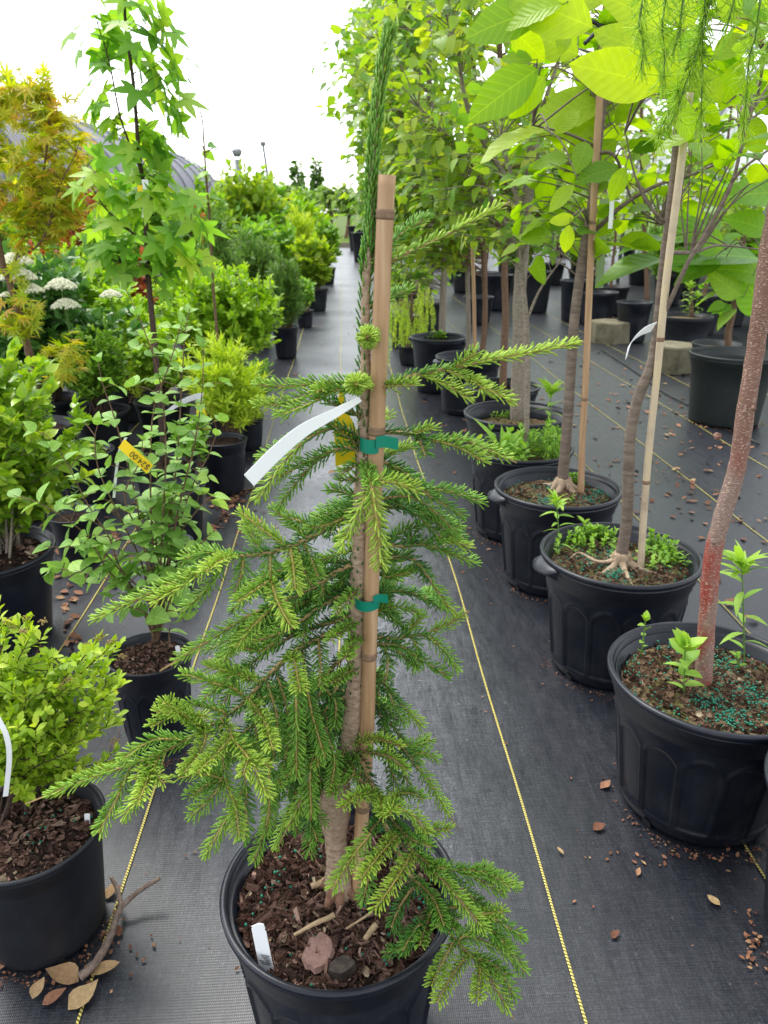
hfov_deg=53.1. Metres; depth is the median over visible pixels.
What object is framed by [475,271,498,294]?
nursery pot
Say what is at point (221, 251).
spruce sapling
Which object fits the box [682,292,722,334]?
nursery pot
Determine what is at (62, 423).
nursery pot
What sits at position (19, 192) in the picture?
leafy shrub
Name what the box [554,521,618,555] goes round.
weed patch
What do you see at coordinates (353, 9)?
katsura tree
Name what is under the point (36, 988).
fallen leaf
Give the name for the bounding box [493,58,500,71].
plant tag
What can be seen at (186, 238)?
leafy shrub
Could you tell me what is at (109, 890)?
fallen leaf
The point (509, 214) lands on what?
young tree
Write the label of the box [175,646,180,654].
plant label
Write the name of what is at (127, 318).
azalea shrub
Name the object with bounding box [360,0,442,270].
katsura tree
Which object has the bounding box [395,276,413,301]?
nursery pot
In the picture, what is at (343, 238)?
grass
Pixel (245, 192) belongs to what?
birch sapling
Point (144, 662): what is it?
nursery pot
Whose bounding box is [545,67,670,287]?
young tree
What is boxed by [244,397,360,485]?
plant tag
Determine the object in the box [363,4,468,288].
katsura tree
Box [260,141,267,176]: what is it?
sprinkler post
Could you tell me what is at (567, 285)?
nursery pot
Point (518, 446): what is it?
weed patch
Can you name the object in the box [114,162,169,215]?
leafy shrub
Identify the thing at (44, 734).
spirea shrub
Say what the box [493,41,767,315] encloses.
shade house
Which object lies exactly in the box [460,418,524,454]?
strap leaf weed
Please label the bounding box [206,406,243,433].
nursery pot
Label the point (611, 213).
plant tag
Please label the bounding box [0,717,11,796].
plant tag
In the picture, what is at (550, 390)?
weed
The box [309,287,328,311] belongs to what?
nursery pot
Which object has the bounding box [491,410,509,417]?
weed patch
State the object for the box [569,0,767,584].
magnolia tree
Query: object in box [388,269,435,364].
weeping conifer
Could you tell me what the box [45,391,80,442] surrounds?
nursery pot
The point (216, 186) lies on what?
leafy shrub
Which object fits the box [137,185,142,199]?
price tag
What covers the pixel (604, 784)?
fallen leaf
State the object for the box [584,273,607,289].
nursery pot
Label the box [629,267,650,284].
nursery pot
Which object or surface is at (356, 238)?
nursery pot
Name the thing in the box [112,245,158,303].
photinia shrub
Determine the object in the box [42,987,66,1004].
fallen leaf
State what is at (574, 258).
leafy shrub
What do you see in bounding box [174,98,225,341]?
bare whip
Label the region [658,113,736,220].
young tree
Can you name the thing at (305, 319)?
nursery pot
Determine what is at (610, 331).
concrete block
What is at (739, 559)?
weed
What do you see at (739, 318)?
nursery pot
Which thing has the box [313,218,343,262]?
leafy shrub
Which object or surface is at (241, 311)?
summersweet shrub
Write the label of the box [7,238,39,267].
leafy shrub
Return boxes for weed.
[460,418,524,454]
[536,376,564,422]
[541,489,574,554]
[577,515,594,538]
[638,610,650,655]
[663,628,707,692]
[680,280,695,316]
[690,290,706,313]
[718,540,767,662]
[730,651,745,668]
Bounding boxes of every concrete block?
[591,318,629,344]
[647,340,692,374]
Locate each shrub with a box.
[0,216,32,259]
[0,238,147,402]
[0,336,97,557]
[0,595,131,825]
[2,163,59,248]
[4,172,61,254]
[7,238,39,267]
[7,284,232,644]
[12,372,55,428]
[23,235,138,314]
[28,237,73,264]
[51,312,132,414]
[75,209,143,282]
[89,282,158,381]
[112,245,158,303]
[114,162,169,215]
[123,321,185,404]
[125,194,167,283]
[129,293,164,345]
[143,267,198,354]
[144,260,284,366]
[150,198,208,288]
[168,412,211,469]
[183,170,229,206]
[184,192,239,253]
[214,176,230,207]
[224,221,283,299]
[231,185,294,247]
[234,214,282,270]
[241,357,274,415]
[254,212,297,278]
[257,172,291,227]
[265,248,309,327]
[285,231,339,288]
[286,190,339,230]
[286,199,317,231]
[293,185,323,211]
[296,276,316,310]
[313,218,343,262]
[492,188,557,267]
[553,217,617,269]
[632,199,683,278]
[721,174,765,257]
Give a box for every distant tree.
[278,181,296,202]
[314,183,340,223]
[330,182,361,237]
[352,171,364,217]
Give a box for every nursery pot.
[0,525,55,656]
[0,777,105,970]
[44,415,73,442]
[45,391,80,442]
[47,504,99,564]
[63,441,114,504]
[65,382,87,400]
[67,402,130,461]
[106,631,191,753]
[107,373,149,422]
[133,393,191,450]
[135,451,197,519]
[148,477,204,538]
[149,534,193,586]
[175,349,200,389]
[198,432,246,495]
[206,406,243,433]
[219,801,456,1023]
[244,413,263,449]
[273,325,298,358]
[297,309,313,327]
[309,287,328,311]
[325,267,335,284]
[347,226,362,250]
[351,232,362,261]
[389,313,420,347]
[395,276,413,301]
[397,343,414,365]
[402,286,432,310]
[408,299,446,331]
[408,332,465,393]
[433,350,499,415]
[452,266,475,292]
[463,295,493,324]
[464,377,539,405]
[464,400,562,437]
[470,432,573,540]
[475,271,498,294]
[481,273,513,310]
[487,466,621,596]
[498,259,515,273]
[509,267,514,294]
[526,270,553,312]
[532,522,703,690]
[545,262,565,284]
[560,279,594,321]
[568,268,594,278]
[580,290,618,324]
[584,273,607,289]
[597,285,630,315]
[607,622,767,847]
[616,300,653,342]
[623,247,635,255]
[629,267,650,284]
[654,273,682,305]
[664,312,714,341]
[674,272,699,299]
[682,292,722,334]
[688,346,767,427]
[691,339,741,347]
[713,290,744,326]
[764,751,767,925]
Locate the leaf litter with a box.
[0,300,767,992]
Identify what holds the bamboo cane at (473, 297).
in the nursery pot at (452, 404)
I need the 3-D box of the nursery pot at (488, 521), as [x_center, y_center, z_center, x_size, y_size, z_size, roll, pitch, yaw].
[0.526,-0.093,3.036,0.409,0.353,0.409,-1,21,-3]
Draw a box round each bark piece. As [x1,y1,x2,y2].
[301,932,334,974]
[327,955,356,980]
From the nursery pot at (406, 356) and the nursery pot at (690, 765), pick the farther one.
the nursery pot at (406, 356)
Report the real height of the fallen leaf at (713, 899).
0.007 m
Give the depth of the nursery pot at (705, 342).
5.75 m
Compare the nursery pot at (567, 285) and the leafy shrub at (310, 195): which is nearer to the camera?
the nursery pot at (567, 285)
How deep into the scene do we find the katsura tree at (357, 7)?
19.57 m
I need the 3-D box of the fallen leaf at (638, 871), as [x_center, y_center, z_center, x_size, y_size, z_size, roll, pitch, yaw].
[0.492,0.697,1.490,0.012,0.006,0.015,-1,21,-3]
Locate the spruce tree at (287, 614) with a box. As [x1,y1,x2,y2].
[25,18,584,1020]
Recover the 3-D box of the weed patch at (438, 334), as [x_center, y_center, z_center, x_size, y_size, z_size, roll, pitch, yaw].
[0.380,-1.278,5.549,0.158,0.077,0.072,-1,21,-3]
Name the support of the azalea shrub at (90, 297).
on the nursery pot at (77, 391)
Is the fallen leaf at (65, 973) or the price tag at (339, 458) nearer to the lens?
the price tag at (339, 458)
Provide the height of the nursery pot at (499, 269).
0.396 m
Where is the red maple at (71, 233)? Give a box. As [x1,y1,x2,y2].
[53,158,97,263]
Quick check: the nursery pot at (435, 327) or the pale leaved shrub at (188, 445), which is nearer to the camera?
the pale leaved shrub at (188, 445)
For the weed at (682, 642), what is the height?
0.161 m
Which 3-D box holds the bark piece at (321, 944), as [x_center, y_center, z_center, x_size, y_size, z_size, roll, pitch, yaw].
[-0.086,0.586,1.025,0.042,0.007,0.062,6,22,15]
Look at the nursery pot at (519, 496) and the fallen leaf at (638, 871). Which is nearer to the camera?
the fallen leaf at (638, 871)
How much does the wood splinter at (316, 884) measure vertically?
0.015 m
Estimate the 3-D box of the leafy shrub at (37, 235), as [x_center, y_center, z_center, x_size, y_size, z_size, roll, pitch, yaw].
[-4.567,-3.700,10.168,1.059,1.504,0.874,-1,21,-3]
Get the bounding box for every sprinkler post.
[231,148,241,184]
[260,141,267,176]
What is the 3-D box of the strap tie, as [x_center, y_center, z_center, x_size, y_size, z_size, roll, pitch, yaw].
[0.605,-1.319,2.089,0.128,0.091,0.011,-1,21,-3]
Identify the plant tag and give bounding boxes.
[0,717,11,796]
[112,437,126,497]
[142,180,148,217]
[165,393,202,415]
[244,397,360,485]
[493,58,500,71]
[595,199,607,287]
[608,200,613,228]
[625,322,656,358]
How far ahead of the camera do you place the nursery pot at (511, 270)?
11.57 m
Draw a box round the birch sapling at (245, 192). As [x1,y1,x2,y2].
[214,157,294,253]
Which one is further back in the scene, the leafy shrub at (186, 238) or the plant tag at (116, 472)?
the leafy shrub at (186, 238)
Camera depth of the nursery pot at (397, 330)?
7.10 m
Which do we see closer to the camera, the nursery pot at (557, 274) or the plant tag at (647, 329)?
the plant tag at (647, 329)
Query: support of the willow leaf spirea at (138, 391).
in the nursery pot at (144, 418)
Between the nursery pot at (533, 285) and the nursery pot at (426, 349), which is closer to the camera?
the nursery pot at (426, 349)
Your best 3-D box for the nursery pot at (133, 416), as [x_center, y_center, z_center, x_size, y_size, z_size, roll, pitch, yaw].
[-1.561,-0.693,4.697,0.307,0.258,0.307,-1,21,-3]
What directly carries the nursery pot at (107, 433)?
on the path
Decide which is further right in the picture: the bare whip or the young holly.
the bare whip
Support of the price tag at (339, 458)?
hanging from the spruce tree at (287, 614)
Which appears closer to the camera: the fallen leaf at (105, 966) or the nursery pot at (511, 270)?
the fallen leaf at (105, 966)
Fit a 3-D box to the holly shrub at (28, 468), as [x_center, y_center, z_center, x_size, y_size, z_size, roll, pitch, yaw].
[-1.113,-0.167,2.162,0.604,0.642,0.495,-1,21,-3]
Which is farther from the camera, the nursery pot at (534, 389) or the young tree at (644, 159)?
the young tree at (644, 159)
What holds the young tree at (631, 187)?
in the nursery pot at (594, 277)
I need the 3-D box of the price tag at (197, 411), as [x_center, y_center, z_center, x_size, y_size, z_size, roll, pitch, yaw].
[-0.764,-0.400,3.238,0.050,0.115,0.012,-3,22,-8]
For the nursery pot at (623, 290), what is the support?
on the path
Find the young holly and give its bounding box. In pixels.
[56,437,106,456]
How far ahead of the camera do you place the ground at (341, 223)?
68.46 m
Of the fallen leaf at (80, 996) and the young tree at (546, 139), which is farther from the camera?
the young tree at (546, 139)
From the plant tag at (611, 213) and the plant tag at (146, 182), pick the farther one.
the plant tag at (146, 182)
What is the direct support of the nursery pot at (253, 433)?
on the path
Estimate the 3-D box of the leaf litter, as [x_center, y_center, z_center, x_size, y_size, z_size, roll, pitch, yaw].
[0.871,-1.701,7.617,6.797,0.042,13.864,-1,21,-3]
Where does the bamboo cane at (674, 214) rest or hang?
in the nursery pot at (595, 612)
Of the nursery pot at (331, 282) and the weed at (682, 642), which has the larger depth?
the nursery pot at (331, 282)
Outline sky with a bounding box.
[0,0,767,212]
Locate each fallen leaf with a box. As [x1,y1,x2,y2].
[29,977,44,998]
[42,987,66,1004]
[46,962,78,984]
[68,979,97,1009]
[90,960,118,974]
[105,884,114,898]
[115,925,122,936]
[593,822,604,829]
[600,780,609,787]
[611,930,618,937]
[636,867,640,875]
[707,895,719,904]
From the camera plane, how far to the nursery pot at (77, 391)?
5.17 m
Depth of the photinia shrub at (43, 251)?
7.04 m
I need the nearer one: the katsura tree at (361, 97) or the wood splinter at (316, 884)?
the wood splinter at (316, 884)
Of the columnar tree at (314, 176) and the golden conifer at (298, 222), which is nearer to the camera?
the golden conifer at (298, 222)
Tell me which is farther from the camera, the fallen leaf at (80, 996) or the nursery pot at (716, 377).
the nursery pot at (716, 377)
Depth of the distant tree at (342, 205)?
35.09 m
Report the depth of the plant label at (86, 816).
1.33 m
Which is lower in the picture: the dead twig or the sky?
the dead twig
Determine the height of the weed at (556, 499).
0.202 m
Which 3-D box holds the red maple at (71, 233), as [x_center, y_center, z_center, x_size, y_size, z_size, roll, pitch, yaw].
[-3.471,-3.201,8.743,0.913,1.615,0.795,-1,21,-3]
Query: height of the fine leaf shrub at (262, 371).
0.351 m
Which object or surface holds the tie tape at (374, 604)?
attached to the bamboo cane at (385, 213)
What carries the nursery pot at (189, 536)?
on the path
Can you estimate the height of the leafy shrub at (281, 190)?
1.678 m
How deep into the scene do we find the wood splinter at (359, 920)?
1.07 m
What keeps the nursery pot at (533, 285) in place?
on the path
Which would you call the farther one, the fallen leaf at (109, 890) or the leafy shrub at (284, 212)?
the leafy shrub at (284, 212)
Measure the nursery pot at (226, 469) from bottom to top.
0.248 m
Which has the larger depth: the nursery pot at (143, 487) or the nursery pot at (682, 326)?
the nursery pot at (682, 326)
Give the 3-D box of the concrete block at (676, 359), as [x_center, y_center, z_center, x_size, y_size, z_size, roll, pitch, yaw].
[2.311,-1.242,6.168,0.382,0.209,0.390,-1,21,-3]
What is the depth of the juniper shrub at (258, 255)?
6.93 m
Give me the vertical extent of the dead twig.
0.054 m
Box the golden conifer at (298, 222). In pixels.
[284,202,321,243]
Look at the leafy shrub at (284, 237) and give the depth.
9.79 m
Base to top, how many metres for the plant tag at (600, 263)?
0.314 m
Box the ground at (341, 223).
[324,213,733,246]
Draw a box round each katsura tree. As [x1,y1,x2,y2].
[309,0,472,331]
[313,0,515,350]
[341,0,379,199]
[342,0,597,388]
[345,0,376,218]
[345,6,369,218]
[346,0,492,302]
[348,0,387,158]
[348,0,424,264]
[352,0,600,420]
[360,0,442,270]
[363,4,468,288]
[412,195,470,349]
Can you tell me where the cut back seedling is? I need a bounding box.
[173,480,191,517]
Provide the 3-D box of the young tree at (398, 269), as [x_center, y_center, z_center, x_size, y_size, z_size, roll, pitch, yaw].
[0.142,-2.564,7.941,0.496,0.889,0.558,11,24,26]
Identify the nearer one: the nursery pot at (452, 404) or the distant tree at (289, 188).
the nursery pot at (452, 404)
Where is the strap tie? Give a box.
[583,19,617,45]
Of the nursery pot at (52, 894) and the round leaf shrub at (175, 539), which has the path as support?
the nursery pot at (52, 894)
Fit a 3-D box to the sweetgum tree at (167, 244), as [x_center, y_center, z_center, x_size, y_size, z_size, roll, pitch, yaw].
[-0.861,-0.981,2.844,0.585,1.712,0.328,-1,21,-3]
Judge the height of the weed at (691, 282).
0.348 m
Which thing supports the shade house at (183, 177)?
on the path
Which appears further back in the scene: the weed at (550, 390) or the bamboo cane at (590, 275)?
the weed at (550, 390)
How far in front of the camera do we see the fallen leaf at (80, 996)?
1.25 m
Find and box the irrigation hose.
[601,349,759,444]
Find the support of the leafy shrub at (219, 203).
in the nursery pot
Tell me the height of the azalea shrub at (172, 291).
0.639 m
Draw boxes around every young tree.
[391,251,419,306]
[441,71,469,147]
[463,125,521,264]
[470,196,499,274]
[491,121,551,189]
[517,72,627,267]
[542,67,571,263]
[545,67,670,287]
[568,96,736,300]
[594,109,652,275]
[618,103,669,252]
[618,145,750,316]
[656,99,767,295]
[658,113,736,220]
[679,172,762,345]
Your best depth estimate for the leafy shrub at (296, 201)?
14.70 m
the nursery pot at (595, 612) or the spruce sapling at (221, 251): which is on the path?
the nursery pot at (595, 612)
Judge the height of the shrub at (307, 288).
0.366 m
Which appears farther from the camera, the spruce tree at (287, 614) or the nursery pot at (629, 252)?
the nursery pot at (629, 252)
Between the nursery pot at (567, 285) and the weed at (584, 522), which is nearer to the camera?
the weed at (584, 522)
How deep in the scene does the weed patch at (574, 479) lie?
2.70 m
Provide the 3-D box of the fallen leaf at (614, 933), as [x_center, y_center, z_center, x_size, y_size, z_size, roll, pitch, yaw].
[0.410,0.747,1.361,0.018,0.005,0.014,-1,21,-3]
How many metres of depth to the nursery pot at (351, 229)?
24.31 m
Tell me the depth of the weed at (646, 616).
1.67 m
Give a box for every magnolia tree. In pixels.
[464,0,757,492]
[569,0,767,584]
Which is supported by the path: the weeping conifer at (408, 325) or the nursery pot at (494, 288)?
the nursery pot at (494, 288)
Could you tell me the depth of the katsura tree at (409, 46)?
5.11 m
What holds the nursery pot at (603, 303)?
on the path
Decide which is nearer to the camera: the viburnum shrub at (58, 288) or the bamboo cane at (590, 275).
the bamboo cane at (590, 275)
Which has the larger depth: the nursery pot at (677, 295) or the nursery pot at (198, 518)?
the nursery pot at (677, 295)
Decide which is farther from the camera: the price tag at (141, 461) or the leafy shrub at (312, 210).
the leafy shrub at (312, 210)
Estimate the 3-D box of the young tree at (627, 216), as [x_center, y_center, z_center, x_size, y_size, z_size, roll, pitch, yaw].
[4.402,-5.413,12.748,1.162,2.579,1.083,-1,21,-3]
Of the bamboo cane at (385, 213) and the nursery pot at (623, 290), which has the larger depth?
the nursery pot at (623, 290)
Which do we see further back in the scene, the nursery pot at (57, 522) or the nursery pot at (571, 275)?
the nursery pot at (571, 275)
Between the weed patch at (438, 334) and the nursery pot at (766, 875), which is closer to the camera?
the nursery pot at (766, 875)
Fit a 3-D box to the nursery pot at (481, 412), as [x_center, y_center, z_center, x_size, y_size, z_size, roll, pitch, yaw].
[0.578,-0.258,3.416,0.461,0.383,0.461,-1,21,-3]
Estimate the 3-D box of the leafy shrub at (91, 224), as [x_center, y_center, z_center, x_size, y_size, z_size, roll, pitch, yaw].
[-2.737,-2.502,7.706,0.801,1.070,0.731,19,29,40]
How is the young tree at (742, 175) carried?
in the nursery pot at (704, 305)
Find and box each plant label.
[84,813,89,823]
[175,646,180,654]
[251,923,273,972]
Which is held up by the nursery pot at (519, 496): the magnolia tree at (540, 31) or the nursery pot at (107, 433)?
the magnolia tree at (540, 31)
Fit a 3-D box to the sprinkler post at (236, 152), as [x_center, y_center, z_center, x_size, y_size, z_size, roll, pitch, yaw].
[-2.411,-4.951,12.983,0.180,2.144,0.171,-1,21,-3]
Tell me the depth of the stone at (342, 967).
1.00 m
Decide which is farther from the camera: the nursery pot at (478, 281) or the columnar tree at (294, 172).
the columnar tree at (294, 172)
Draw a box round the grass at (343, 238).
[336,233,626,246]
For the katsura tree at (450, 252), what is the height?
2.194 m
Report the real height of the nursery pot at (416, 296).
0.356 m
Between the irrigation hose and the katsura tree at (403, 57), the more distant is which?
the katsura tree at (403, 57)
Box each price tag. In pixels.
[118,439,152,472]
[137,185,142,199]
[196,403,209,429]
[334,392,356,465]
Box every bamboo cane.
[352,174,395,894]
[470,241,476,353]
[578,5,604,493]
[637,92,693,567]
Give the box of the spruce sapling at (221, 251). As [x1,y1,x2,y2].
[196,206,249,286]
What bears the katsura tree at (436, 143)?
on the nursery pot at (481, 412)
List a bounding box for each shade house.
[0,98,218,205]
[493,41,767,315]
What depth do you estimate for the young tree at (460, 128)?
13.14 m
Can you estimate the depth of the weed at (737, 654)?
1.63 m
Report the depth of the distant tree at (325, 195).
38.54 m
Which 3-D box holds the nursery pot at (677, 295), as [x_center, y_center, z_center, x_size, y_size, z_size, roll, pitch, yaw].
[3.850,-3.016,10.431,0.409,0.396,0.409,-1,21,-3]
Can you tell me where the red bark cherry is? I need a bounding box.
[678,0,767,685]
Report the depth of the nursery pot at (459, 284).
11.97 m
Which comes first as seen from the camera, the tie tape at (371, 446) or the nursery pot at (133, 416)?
the tie tape at (371, 446)
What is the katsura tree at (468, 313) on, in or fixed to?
in the nursery pot at (426, 349)
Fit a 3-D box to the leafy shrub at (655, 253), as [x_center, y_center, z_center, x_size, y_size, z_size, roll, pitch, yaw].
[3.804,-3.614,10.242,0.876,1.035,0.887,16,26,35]
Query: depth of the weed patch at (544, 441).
2.90 m
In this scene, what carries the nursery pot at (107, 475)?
on the path
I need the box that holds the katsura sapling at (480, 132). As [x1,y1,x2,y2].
[422,82,580,455]
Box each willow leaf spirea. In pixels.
[117,333,181,402]
[177,330,275,432]
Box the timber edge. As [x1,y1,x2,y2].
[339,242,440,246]
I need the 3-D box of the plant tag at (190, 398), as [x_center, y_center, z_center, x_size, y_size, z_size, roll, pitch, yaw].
[-0.823,-0.439,3.160,0.166,0.098,0.028,-1,21,-3]
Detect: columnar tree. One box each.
[287,160,307,191]
[308,157,325,191]
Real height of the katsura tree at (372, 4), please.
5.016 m
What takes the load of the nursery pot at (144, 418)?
on the path
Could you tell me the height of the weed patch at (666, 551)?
0.070 m
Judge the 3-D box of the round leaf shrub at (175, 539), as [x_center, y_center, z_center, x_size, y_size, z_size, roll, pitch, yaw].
[-0.593,-0.078,1.721,0.526,0.841,0.219,-1,21,-3]
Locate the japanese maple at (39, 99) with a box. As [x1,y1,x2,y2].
[0,55,102,418]
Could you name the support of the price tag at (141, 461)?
attached to the round leaf shrub at (175, 539)
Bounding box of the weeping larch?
[619,0,767,156]
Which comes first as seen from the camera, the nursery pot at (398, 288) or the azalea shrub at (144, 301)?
the azalea shrub at (144, 301)
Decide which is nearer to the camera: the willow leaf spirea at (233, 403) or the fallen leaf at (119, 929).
the fallen leaf at (119, 929)
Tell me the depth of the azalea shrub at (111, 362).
3.79 m
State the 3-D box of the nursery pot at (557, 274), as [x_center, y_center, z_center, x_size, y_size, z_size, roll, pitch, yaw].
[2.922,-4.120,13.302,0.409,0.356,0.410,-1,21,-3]
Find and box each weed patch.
[427,329,446,339]
[474,422,553,460]
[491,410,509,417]
[529,416,560,459]
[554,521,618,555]
[569,472,585,502]
[633,527,691,569]
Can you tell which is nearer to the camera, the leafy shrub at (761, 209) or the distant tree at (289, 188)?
the leafy shrub at (761, 209)
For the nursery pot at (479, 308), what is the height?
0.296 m
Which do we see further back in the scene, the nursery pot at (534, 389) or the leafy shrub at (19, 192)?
the leafy shrub at (19, 192)
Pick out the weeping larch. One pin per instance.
(697, 49)
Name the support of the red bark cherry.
on the nursery pot at (690, 765)
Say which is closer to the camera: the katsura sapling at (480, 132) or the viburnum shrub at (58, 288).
the katsura sapling at (480, 132)
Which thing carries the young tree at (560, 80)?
in the nursery pot at (557, 274)
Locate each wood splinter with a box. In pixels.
[293,912,335,936]
[310,876,324,888]
[346,911,372,928]
[363,922,377,940]
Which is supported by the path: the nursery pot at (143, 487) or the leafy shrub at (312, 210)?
the nursery pot at (143, 487)
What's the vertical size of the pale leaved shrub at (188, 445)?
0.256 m
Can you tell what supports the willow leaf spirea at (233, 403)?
in the nursery pot at (226, 469)
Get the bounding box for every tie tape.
[355,594,387,611]
[360,436,397,453]
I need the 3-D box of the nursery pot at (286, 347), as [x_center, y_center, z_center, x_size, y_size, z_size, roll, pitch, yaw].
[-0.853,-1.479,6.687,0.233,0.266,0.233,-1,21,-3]
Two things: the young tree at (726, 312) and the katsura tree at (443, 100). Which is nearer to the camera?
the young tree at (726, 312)
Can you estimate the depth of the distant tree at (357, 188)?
40.25 m
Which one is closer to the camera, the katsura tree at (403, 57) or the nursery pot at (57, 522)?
the nursery pot at (57, 522)
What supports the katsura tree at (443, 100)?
in the nursery pot at (435, 327)
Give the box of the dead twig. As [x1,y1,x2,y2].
[77,876,160,981]
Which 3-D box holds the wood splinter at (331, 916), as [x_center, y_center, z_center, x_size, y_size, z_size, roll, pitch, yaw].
[-0.096,0.568,1.058,0.061,0.009,0.008,-11,24,-26]
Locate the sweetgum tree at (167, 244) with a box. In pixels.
[57,0,229,465]
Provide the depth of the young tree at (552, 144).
11.05 m
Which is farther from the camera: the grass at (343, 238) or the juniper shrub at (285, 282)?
the grass at (343, 238)
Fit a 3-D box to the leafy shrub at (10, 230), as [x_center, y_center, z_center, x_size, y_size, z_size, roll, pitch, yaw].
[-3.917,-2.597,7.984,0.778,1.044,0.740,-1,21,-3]
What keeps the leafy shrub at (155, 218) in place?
in the nursery pot
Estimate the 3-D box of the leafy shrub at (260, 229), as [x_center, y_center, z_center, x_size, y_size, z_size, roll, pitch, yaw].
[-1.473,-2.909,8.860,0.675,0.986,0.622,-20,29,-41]
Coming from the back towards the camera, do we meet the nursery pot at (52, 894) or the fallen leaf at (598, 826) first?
the fallen leaf at (598, 826)
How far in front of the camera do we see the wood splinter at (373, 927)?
1.05 m
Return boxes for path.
[0,247,767,1023]
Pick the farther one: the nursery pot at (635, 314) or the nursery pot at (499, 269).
the nursery pot at (499, 269)
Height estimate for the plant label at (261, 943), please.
0.104 m
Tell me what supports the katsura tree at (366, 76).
in the nursery pot at (534, 389)
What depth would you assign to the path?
1.77 m
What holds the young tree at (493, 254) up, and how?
in the nursery pot at (479, 308)
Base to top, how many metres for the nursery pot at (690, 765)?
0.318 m
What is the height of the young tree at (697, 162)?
1.492 m
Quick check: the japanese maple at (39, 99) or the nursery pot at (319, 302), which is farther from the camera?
the nursery pot at (319, 302)
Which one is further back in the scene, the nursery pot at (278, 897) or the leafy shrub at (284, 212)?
the leafy shrub at (284, 212)
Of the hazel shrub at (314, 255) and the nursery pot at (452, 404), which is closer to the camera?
the nursery pot at (452, 404)
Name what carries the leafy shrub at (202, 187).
in the nursery pot
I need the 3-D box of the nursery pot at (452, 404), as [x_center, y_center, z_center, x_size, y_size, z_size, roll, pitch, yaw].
[0.531,-0.813,4.873,0.420,0.353,0.420,13,25,29]
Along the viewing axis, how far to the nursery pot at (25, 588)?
2.20 m
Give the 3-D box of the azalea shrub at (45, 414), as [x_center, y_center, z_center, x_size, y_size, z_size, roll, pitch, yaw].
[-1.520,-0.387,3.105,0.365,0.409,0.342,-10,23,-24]
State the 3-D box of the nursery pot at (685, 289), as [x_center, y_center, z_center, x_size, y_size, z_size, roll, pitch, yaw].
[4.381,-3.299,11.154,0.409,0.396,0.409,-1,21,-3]
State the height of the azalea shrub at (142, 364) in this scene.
0.467 m
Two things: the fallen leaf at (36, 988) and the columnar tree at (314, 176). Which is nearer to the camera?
the fallen leaf at (36, 988)
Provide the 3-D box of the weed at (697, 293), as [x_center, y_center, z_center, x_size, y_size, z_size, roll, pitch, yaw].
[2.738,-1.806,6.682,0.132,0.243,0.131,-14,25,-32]

